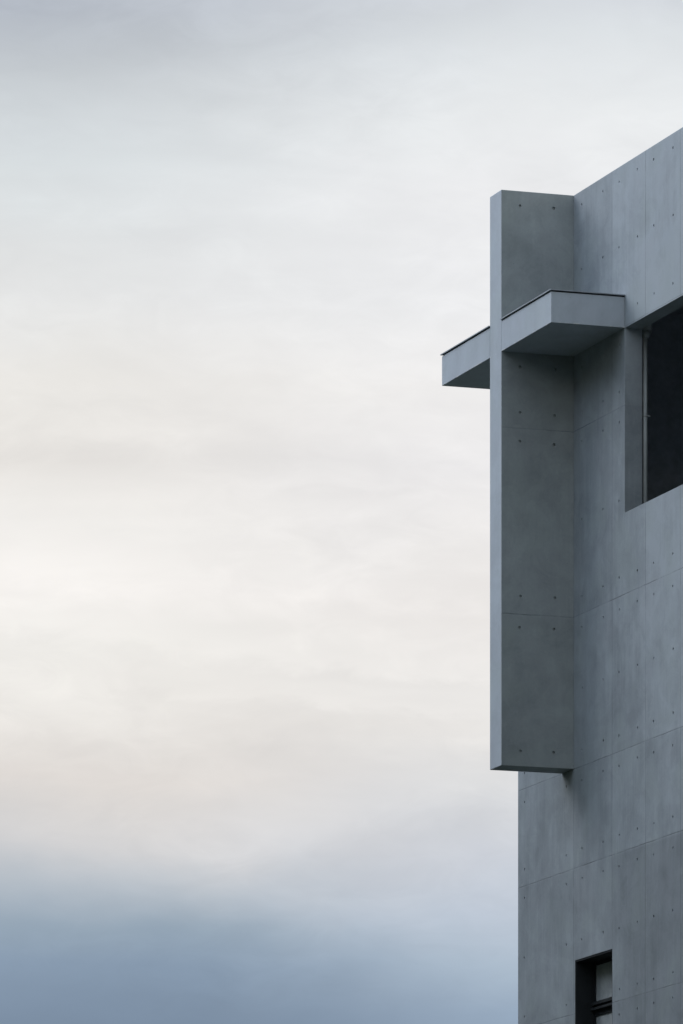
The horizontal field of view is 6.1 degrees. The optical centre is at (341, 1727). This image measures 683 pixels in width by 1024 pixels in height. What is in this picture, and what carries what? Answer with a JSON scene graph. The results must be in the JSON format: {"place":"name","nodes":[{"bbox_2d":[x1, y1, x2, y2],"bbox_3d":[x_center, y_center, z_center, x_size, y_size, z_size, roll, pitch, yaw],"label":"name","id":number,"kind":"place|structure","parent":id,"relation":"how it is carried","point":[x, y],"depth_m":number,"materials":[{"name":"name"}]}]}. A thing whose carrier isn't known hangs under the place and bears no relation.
{"place":"outdoors","nodes":[
{"label":"outdoors","id":0,"kind":"place"},
{"bbox_2d":[0,0,682,1023],"label":"sky","id":1,"kind":"structure","parent":0,"point":[246,776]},
{"bbox_2d":[440,127,682,1023],"bbox_3d":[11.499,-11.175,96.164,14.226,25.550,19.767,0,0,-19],"label":"concrete building","id":2,"kind":"structure","parent":0,"point":[570,357],"depth_m":100.44,"materials":[{"name":"concrete"}]},
{"bbox_2d":[575,949,611,1023],"bbox_3d":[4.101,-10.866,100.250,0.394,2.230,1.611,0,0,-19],"label":"window","id":3,"kind":"structure","parent":2,"relation":"in","point":[593,973],"depth_m":100.93,"materials":[{"name":"metal"}]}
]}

